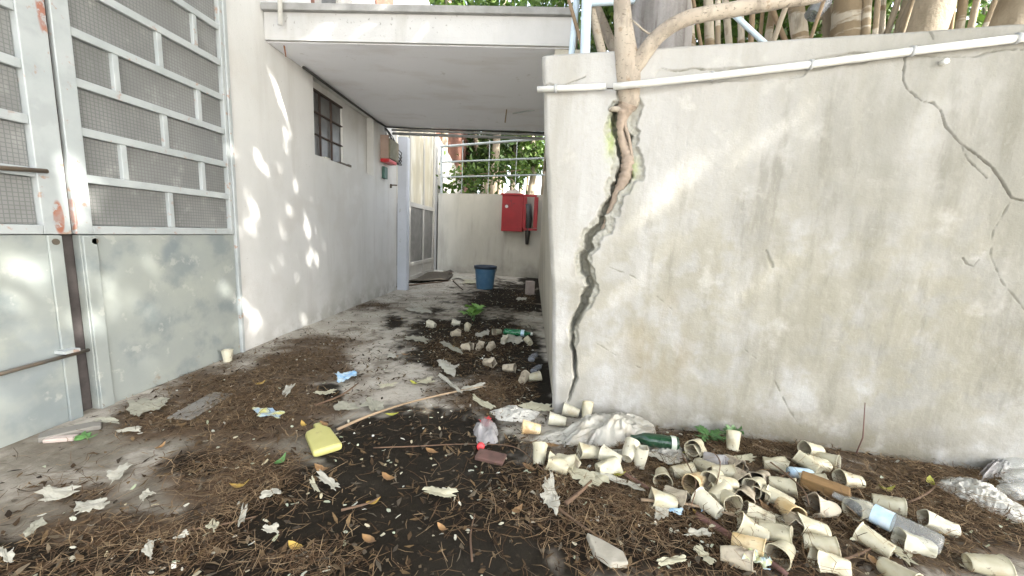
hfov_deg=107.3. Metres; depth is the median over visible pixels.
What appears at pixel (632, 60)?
fig tree
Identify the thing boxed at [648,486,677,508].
plastic cup
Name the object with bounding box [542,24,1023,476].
cracked wall
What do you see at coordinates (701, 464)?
plastic cup
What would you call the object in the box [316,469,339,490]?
paper scrap
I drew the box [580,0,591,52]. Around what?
post
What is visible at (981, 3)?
shrub
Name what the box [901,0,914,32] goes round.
sapling
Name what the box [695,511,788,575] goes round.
branch
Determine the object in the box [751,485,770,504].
plastic cup
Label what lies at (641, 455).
plastic cup
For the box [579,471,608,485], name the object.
paper scrap
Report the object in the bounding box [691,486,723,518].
plastic cup
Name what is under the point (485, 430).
plastic pouch
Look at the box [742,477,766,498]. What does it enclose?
plastic cup
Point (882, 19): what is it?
sapling
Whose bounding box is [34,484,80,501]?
paper scrap
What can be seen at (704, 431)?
ivy
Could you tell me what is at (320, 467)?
fallen leaf
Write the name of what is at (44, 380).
metal gate
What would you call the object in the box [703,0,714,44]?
sapling
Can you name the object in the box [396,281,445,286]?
stick
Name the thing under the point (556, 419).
plastic cup
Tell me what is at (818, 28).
shrub
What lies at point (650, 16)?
palm tree
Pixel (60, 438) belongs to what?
brick sliver
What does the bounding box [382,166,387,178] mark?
switch box
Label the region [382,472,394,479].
fallen leaf
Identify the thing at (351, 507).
twig
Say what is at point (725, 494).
plastic cup
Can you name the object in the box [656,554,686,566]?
paper scrap
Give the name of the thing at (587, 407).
plastic cup
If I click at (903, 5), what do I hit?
sapling
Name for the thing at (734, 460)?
plastic cup
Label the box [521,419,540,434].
plastic cup
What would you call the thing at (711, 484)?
plastic cup
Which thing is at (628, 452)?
plastic cup
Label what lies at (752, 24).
sapling
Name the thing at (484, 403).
paper scrap
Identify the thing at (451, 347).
paper scrap
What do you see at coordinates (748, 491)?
plastic cup
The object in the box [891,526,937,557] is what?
plastic cup
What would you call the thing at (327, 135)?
window
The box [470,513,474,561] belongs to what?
twig
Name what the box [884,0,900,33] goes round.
sapling
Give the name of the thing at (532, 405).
paper scrap
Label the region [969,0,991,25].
shrub
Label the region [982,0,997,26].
sapling
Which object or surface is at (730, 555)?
plastic cup
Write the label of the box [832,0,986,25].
shrub
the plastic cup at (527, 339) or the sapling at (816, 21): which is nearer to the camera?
the sapling at (816, 21)
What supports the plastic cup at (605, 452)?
on the ground
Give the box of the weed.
[69,430,90,440]
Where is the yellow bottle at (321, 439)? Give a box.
[305,422,341,456]
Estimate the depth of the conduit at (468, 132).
4.50 m
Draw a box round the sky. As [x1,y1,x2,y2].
[431,0,989,194]
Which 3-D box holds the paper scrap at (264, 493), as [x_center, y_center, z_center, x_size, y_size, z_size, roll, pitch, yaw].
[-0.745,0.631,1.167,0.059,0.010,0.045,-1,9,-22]
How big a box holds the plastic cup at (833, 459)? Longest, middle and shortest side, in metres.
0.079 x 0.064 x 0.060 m
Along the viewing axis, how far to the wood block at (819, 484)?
1.28 m
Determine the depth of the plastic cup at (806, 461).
1.40 m
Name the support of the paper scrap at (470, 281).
on the ground
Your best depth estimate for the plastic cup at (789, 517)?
1.12 m
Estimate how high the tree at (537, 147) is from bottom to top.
2.502 m
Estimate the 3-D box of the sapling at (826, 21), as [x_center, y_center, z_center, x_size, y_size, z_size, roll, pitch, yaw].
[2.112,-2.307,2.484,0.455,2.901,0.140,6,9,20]
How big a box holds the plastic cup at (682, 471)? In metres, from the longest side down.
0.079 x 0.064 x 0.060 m
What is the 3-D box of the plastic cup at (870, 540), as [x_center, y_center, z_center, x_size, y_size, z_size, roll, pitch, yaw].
[1.031,0.722,1.074,0.063,0.060,0.078,-32,30,-20]
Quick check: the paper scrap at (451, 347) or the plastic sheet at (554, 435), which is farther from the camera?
the paper scrap at (451, 347)
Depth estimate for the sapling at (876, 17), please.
2.04 m
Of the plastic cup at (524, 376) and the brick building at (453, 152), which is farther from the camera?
the brick building at (453, 152)
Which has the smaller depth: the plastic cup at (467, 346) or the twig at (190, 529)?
the twig at (190, 529)
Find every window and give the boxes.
[313,88,342,161]
[322,0,335,2]
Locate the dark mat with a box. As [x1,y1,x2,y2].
[409,269,453,280]
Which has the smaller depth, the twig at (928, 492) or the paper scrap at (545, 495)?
the paper scrap at (545, 495)
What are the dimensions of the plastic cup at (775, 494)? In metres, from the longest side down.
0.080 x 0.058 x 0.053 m
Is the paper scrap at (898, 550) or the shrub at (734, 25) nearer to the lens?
the paper scrap at (898, 550)
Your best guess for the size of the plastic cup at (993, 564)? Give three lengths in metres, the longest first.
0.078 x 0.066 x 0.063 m
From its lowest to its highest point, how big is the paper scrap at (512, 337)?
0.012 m
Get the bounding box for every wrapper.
[252,407,284,417]
[335,368,356,382]
[668,507,683,514]
[742,548,771,569]
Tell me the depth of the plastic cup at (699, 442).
1.49 m
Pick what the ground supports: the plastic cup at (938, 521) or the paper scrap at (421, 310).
the paper scrap at (421, 310)
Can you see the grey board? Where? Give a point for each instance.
(199, 403)
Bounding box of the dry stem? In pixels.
[856,404,864,454]
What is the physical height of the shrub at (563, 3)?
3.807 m
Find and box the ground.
[0,271,1023,575]
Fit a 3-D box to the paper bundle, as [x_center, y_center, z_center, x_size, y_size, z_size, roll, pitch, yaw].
[0.007,-1.859,7.285,0.311,0.080,0.066,4,8,10]
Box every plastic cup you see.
[220,349,232,362]
[426,320,436,327]
[450,328,460,335]
[451,319,460,325]
[460,342,473,351]
[464,322,471,331]
[475,340,484,350]
[482,357,496,366]
[486,341,495,351]
[492,329,501,334]
[500,335,507,343]
[502,363,516,372]
[518,370,529,383]
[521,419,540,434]
[523,335,532,345]
[528,371,541,381]
[532,441,547,465]
[544,451,568,474]
[547,411,566,426]
[556,453,580,470]
[562,403,579,417]
[577,442,599,459]
[582,401,593,416]
[595,456,622,473]
[598,444,622,462]
[622,437,639,462]
[634,445,648,469]
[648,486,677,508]
[653,467,672,488]
[663,485,692,509]
[670,462,696,478]
[681,472,705,493]
[684,438,703,456]
[684,444,706,459]
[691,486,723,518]
[693,457,716,471]
[700,469,723,490]
[702,451,728,464]
[707,482,736,500]
[708,473,739,490]
[708,479,733,503]
[710,464,736,477]
[720,489,742,513]
[720,545,755,573]
[724,454,748,471]
[726,430,741,451]
[731,532,765,556]
[732,466,756,487]
[733,511,769,542]
[735,485,755,510]
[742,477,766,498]
[743,500,775,522]
[748,470,770,482]
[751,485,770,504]
[758,520,792,543]
[762,456,789,473]
[762,484,794,503]
[764,540,795,570]
[768,476,797,497]
[775,497,806,515]
[782,511,803,540]
[792,450,822,472]
[792,512,831,535]
[797,440,824,455]
[798,472,826,482]
[801,492,841,517]
[801,533,841,556]
[806,544,851,575]
[807,453,832,471]
[813,452,840,469]
[832,469,865,488]
[842,498,872,521]
[853,522,895,557]
[871,493,906,518]
[876,557,923,575]
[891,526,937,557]
[916,509,960,537]
[961,553,1016,575]
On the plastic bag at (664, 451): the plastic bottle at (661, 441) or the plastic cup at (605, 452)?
the plastic bottle at (661, 441)
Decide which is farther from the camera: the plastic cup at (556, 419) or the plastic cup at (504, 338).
the plastic cup at (504, 338)
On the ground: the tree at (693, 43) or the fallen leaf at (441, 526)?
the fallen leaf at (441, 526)
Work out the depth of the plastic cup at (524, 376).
2.15 m
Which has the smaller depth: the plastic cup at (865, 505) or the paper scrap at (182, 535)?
the paper scrap at (182, 535)
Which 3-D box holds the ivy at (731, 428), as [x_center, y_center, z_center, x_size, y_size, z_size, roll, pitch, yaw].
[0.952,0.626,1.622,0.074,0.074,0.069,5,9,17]
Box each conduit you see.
[391,129,544,135]
[392,132,544,139]
[537,32,1023,92]
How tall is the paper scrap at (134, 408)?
0.011 m
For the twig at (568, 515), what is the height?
0.013 m
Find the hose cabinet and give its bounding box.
[501,193,538,244]
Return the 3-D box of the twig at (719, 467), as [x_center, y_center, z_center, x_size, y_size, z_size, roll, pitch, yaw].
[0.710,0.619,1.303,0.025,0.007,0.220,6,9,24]
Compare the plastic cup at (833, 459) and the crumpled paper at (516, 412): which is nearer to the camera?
the plastic cup at (833, 459)
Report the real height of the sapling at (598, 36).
2.869 m
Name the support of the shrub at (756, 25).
on the garden terrain
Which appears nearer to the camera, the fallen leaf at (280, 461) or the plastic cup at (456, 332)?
the fallen leaf at (280, 461)
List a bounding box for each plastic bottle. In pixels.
[503,328,532,336]
[528,352,537,361]
[530,364,542,372]
[630,433,679,449]
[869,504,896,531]
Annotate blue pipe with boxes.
[733,16,766,41]
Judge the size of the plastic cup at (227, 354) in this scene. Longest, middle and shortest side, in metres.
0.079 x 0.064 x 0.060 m
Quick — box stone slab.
[586,533,627,567]
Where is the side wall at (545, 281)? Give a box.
[538,49,579,390]
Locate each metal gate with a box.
[0,0,92,447]
[45,0,244,408]
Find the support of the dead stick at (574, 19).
attached to the post at (586, 5)
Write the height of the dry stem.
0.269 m
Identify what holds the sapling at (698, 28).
on the garden terrain
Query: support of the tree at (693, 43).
on the garden terrain
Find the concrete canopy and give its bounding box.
[260,2,571,131]
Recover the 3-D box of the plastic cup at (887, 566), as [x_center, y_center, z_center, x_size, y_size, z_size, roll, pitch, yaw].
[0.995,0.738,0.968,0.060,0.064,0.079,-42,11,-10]
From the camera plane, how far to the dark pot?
2.26 m
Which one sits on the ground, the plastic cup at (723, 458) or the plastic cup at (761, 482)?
the plastic cup at (723, 458)
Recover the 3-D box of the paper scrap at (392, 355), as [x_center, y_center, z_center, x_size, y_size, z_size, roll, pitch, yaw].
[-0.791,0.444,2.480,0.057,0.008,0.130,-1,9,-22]
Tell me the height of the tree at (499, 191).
4.518 m
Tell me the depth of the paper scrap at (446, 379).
2.09 m
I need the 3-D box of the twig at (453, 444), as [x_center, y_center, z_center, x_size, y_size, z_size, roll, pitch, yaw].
[-0.172,0.625,1.445,0.699,0.010,0.175,5,8,13]
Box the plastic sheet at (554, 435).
[530,427,566,443]
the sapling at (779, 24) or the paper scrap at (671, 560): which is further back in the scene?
the sapling at (779, 24)
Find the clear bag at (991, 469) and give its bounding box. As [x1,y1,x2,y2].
[978,459,1012,481]
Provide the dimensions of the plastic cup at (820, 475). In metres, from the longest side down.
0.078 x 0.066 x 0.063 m
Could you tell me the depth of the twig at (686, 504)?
1.18 m
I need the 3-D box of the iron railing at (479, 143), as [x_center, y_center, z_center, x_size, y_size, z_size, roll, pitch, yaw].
[-0.190,-2.364,7.308,2.612,1.094,0.048,5,8,14]
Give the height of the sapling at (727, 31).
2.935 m
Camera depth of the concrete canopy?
2.64 m
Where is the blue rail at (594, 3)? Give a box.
[591,0,634,6]
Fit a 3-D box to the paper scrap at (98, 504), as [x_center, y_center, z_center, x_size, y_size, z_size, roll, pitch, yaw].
[-1.214,0.624,1.091,0.096,0.010,0.071,11,11,44]
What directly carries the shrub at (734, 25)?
on the garden terrain
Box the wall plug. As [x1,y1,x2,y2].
[939,58,949,65]
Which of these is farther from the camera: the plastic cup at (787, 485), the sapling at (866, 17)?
the sapling at (866, 17)
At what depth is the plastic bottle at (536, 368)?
2.34 m
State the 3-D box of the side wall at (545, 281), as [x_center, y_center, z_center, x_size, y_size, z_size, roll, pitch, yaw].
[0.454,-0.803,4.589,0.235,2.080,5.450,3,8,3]
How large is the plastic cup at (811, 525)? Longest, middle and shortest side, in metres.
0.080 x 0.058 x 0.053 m
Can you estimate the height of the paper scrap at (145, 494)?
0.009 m
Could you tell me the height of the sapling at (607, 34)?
3.041 m
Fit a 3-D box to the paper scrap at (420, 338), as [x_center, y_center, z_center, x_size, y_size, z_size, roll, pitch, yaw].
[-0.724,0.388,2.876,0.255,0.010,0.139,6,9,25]
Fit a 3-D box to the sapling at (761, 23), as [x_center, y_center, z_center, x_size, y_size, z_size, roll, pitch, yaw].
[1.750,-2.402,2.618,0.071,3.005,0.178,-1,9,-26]
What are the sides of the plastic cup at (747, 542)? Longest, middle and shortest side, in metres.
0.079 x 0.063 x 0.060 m
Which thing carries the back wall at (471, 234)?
on the ground
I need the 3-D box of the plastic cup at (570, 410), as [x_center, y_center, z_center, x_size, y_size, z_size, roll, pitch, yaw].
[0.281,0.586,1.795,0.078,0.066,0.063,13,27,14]
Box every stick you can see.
[336,385,486,430]
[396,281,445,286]
[564,480,591,505]
[567,0,580,43]
[623,470,648,489]
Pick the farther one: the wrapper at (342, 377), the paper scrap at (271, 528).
the wrapper at (342, 377)
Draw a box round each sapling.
[591,7,606,51]
[595,6,614,51]
[691,0,702,45]
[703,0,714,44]
[715,0,720,44]
[722,0,732,43]
[738,16,744,42]
[748,14,754,41]
[759,12,764,34]
[764,10,776,40]
[770,10,787,39]
[771,8,787,40]
[809,1,824,37]
[822,4,831,37]
[861,0,871,34]
[872,0,880,33]
[878,0,885,33]
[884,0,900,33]
[893,0,907,32]
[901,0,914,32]
[948,4,956,28]
[954,0,967,28]
[967,0,980,27]
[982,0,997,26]
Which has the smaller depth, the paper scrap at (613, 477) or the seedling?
the paper scrap at (613, 477)
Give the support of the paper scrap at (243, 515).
on the ground
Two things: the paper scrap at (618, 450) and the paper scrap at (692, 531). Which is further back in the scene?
the paper scrap at (618, 450)
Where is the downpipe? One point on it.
(280, 13)
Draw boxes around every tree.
[429,0,498,151]
[455,0,548,193]
[462,129,486,193]
[465,134,510,193]
[469,131,544,193]
[470,0,607,194]
[477,130,543,189]
[508,131,544,194]
[601,0,825,229]
[631,0,691,48]
[691,1,695,45]
[787,6,808,39]
[829,0,862,36]
[896,0,956,32]
[988,0,1023,25]
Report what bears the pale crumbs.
on the ground
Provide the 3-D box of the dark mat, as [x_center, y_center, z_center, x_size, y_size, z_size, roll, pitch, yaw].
[-1.509,-0.206,6.652,1.024,0.049,2.169,8,10,33]
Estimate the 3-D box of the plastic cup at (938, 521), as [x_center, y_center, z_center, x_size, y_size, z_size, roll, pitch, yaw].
[1.298,0.721,1.148,0.080,0.058,0.053,15,54,25]
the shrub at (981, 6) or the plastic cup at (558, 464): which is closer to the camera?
the plastic cup at (558, 464)
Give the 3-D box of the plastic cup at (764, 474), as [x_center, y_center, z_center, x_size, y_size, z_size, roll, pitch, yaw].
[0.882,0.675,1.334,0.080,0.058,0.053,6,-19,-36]
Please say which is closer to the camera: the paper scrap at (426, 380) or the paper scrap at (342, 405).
the paper scrap at (342, 405)
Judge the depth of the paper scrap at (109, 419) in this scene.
1.54 m
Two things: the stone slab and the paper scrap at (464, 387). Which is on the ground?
the paper scrap at (464, 387)
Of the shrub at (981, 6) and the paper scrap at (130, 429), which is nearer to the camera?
the paper scrap at (130, 429)
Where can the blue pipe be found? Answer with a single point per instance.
(749, 29)
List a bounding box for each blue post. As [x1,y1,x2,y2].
[568,0,579,53]
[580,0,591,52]
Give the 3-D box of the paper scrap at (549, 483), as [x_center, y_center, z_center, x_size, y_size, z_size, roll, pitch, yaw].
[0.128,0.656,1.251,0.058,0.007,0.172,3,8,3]
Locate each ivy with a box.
[694,425,725,441]
[723,424,744,434]
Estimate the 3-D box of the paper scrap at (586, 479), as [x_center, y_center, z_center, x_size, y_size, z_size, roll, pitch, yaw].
[0.232,0.650,1.334,0.081,0.010,0.191,-3,10,-36]
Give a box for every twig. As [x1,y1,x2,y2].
[175,516,255,532]
[314,382,358,405]
[341,496,379,511]
[373,444,549,476]
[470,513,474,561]
[558,508,602,539]
[641,498,757,522]
[681,454,696,506]
[711,450,720,483]
[752,443,791,458]
[770,462,809,504]
[842,547,870,559]
[907,478,939,503]
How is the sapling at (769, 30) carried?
on the garden terrain
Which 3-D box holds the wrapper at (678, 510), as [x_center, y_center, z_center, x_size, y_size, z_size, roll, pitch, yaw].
[0.506,0.686,1.169,0.043,0.011,0.036,7,9,30]
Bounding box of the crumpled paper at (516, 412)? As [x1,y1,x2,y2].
[490,405,539,421]
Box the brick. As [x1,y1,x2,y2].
[525,281,534,294]
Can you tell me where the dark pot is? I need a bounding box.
[804,0,832,21]
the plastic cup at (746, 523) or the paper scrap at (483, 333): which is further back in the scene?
the paper scrap at (483, 333)
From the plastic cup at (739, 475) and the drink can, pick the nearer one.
the plastic cup at (739, 475)
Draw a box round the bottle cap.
[477,442,484,449]
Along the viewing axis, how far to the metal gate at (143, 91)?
1.83 m
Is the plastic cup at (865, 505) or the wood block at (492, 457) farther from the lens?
the wood block at (492, 457)
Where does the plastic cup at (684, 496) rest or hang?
on the ground
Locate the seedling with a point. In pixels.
(474, 309)
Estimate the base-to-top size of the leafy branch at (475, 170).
1.310 m
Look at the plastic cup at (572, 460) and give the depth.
1.37 m
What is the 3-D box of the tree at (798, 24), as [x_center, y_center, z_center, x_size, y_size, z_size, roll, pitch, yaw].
[1.402,-2.824,2.996,1.995,3.726,1.449,3,8,3]
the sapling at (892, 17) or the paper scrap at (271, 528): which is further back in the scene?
the sapling at (892, 17)
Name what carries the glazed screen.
attached to the building at (317, 237)
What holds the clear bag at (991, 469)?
on the ground
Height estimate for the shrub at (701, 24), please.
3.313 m
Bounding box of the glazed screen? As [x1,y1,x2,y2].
[396,127,435,285]
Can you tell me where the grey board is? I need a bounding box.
[167,392,232,419]
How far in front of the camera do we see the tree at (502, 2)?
8.16 m
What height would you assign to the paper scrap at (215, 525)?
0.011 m
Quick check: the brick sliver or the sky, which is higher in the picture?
the sky
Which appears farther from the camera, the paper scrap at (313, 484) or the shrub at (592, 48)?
the shrub at (592, 48)
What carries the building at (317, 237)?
on the terrain
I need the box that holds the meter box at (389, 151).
[380,127,401,165]
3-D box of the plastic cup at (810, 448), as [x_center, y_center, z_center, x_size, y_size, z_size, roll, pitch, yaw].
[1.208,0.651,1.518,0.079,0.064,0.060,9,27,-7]
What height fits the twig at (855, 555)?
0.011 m
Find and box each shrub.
[519,0,613,50]
[577,8,613,52]
[692,0,809,44]
[695,0,806,45]
[701,4,893,43]
[754,0,894,41]
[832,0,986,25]
[871,0,954,28]
[956,0,988,27]
[956,0,990,20]
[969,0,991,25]
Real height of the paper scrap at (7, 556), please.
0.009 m
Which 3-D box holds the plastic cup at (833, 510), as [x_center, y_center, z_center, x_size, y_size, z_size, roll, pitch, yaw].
[0.985,0.698,1.197,0.084,0.093,0.081,10,3,2]
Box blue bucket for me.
[474,265,496,289]
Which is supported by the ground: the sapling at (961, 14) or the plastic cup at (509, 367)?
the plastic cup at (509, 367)
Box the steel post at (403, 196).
[397,136,409,289]
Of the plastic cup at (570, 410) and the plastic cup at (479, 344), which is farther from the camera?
the plastic cup at (479, 344)
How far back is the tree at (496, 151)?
9.57 m
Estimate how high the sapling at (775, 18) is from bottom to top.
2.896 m
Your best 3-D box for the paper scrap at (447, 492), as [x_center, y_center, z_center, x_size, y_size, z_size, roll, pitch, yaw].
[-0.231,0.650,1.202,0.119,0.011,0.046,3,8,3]
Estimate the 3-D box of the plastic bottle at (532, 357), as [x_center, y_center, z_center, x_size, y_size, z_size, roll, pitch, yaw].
[0.151,0.472,2.608,0.049,0.036,0.165,5,9,16]
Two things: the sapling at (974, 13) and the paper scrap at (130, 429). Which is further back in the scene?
the sapling at (974, 13)
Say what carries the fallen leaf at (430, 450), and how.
on the ground
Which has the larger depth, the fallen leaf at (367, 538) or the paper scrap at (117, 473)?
the paper scrap at (117, 473)
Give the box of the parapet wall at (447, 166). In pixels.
[434,137,461,269]
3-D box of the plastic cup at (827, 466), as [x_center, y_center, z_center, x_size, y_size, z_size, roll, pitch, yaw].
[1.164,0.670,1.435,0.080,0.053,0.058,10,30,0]
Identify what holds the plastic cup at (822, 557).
on the ground
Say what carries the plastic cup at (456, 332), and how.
on the ground
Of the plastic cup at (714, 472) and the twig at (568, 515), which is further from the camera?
the plastic cup at (714, 472)
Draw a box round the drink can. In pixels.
[786,466,813,478]
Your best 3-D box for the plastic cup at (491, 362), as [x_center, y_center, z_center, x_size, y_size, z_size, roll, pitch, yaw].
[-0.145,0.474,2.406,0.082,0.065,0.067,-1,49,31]
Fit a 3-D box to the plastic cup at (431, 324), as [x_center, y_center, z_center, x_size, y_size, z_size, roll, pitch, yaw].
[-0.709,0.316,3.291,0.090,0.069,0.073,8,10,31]
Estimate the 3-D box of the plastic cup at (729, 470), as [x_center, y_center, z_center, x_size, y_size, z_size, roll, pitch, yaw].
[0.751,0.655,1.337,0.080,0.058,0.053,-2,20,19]
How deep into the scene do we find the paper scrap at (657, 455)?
1.45 m
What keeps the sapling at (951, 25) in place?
on the garden terrain
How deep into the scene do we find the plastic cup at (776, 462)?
1.42 m
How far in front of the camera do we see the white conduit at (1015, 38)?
1.42 m
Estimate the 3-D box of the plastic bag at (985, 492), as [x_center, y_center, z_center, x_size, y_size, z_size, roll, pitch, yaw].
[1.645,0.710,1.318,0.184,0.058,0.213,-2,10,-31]
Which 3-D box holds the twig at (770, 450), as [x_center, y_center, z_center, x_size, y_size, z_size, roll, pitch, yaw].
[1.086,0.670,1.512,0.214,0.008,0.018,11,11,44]
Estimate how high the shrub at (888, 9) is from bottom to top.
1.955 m
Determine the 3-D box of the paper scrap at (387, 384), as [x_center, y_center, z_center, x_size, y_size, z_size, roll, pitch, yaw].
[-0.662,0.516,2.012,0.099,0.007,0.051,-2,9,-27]
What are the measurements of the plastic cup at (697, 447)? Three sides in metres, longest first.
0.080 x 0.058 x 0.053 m
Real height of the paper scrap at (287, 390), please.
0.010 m
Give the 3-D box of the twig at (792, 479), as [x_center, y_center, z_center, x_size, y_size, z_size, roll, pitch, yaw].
[0.931,0.645,1.252,0.030,0.010,0.227,4,8,8]
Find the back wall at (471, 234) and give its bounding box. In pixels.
[437,193,542,277]
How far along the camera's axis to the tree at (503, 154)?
10.97 m
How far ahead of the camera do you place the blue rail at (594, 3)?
2.00 m
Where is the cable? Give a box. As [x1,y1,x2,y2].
[302,66,543,133]
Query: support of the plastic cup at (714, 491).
on the ground
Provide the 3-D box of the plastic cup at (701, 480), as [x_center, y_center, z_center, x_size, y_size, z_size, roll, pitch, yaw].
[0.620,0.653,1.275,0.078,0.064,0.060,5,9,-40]
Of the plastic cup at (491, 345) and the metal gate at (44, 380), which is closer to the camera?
the metal gate at (44, 380)
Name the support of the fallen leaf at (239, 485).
on the ground
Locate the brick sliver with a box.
[42,434,78,442]
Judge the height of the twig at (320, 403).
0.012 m
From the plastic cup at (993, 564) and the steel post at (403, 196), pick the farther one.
the steel post at (403, 196)
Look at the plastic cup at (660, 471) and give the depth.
1.32 m
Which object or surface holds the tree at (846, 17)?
on the garden terrain
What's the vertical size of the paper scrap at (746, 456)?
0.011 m
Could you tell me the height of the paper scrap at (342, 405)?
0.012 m
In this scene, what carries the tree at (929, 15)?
on the garden terrain
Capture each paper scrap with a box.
[0,546,14,562]
[23,517,46,537]
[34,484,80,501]
[73,497,109,514]
[94,416,118,423]
[106,462,131,484]
[116,426,141,431]
[126,397,168,416]
[139,488,155,500]
[141,539,154,559]
[173,529,188,538]
[205,518,218,531]
[237,502,247,526]
[259,488,280,498]
[261,522,278,533]
[282,384,294,396]
[309,475,319,491]
[313,389,335,394]
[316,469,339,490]
[333,400,358,410]
[360,397,384,410]
[378,382,396,387]
[387,353,396,357]
[404,335,427,343]
[405,307,419,310]
[415,307,431,313]
[417,376,434,383]
[422,486,458,496]
[437,359,458,376]
[438,373,462,392]
[440,341,462,353]
[454,273,474,279]
[461,382,484,390]
[462,279,475,283]
[473,394,495,408]
[475,329,489,336]
[507,334,522,343]
[518,401,553,411]
[540,489,559,514]
[543,471,559,503]
[568,466,599,486]
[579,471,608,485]
[599,473,644,490]
[612,447,649,454]
[648,451,679,463]
[654,506,669,519]
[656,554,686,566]
[684,527,711,535]
[693,543,715,564]
[734,453,756,461]
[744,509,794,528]
[889,541,917,565]
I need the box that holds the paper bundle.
[505,190,518,192]
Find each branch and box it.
[436,146,543,194]
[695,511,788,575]
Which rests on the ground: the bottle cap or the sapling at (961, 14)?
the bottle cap
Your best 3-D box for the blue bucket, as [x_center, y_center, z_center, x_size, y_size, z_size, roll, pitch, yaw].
[-0.408,-0.166,5.739,0.352,0.352,0.348,3,8,3]
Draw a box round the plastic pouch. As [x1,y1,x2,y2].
[473,418,497,445]
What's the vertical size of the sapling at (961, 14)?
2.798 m
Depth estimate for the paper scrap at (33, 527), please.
1.00 m
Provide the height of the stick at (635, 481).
0.018 m
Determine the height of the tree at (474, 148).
3.039 m
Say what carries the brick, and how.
on the ground
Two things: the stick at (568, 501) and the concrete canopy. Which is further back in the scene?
the concrete canopy
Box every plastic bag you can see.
[562,412,656,447]
[649,447,688,461]
[936,476,1023,522]
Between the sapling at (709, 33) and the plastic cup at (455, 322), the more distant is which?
the plastic cup at (455, 322)
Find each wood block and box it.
[475,448,506,465]
[800,471,850,501]
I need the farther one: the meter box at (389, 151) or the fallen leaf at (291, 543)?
the meter box at (389, 151)
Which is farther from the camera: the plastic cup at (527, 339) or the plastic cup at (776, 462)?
the plastic cup at (527, 339)
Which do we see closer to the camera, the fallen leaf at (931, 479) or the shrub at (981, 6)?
the fallen leaf at (931, 479)
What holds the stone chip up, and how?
on the ground
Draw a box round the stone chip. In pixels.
[38,420,102,442]
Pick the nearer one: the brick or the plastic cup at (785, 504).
the plastic cup at (785, 504)
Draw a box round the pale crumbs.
[33,282,1019,575]
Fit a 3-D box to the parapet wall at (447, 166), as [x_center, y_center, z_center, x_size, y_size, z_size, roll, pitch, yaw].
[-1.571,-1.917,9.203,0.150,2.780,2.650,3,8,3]
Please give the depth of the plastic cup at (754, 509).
1.15 m
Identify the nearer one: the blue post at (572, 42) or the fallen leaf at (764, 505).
the fallen leaf at (764, 505)
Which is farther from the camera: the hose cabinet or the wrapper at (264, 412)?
the hose cabinet
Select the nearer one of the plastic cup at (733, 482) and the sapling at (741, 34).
the plastic cup at (733, 482)
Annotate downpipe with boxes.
[277,0,282,25]
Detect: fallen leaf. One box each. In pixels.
[229,481,247,487]
[273,452,285,463]
[288,540,302,549]
[314,463,328,470]
[362,534,375,542]
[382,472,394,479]
[426,448,436,452]
[437,522,447,529]
[512,503,522,512]
[759,499,778,511]
[868,554,876,565]
[878,484,894,491]
[926,475,934,484]
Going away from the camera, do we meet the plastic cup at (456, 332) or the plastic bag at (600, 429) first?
the plastic bag at (600, 429)
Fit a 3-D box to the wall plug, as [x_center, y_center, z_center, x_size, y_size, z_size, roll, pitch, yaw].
[1.546,-0.809,1.353,0.022,0.022,0.032,4,8,11]
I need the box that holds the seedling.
[458,303,486,320]
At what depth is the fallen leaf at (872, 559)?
1.02 m
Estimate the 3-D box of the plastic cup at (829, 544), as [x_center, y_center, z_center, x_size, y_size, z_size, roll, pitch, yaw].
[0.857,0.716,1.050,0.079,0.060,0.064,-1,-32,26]
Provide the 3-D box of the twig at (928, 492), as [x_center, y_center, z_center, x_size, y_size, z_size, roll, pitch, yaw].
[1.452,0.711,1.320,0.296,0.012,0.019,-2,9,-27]
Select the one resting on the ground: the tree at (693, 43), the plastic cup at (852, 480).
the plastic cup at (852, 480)
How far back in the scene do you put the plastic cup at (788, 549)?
1.02 m
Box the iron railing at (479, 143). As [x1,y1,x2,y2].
[440,139,544,193]
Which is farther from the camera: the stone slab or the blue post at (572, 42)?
the blue post at (572, 42)
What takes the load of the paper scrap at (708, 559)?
on the ground
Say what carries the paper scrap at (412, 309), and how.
on the ground
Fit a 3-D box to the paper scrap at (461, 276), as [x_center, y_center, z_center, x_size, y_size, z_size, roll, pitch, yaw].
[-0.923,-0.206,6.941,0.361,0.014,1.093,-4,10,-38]
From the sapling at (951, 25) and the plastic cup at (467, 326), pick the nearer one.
the sapling at (951, 25)
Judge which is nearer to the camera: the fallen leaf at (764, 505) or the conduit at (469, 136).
the fallen leaf at (764, 505)
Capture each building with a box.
[0,0,429,350]
[436,133,473,191]
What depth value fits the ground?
1.31 m

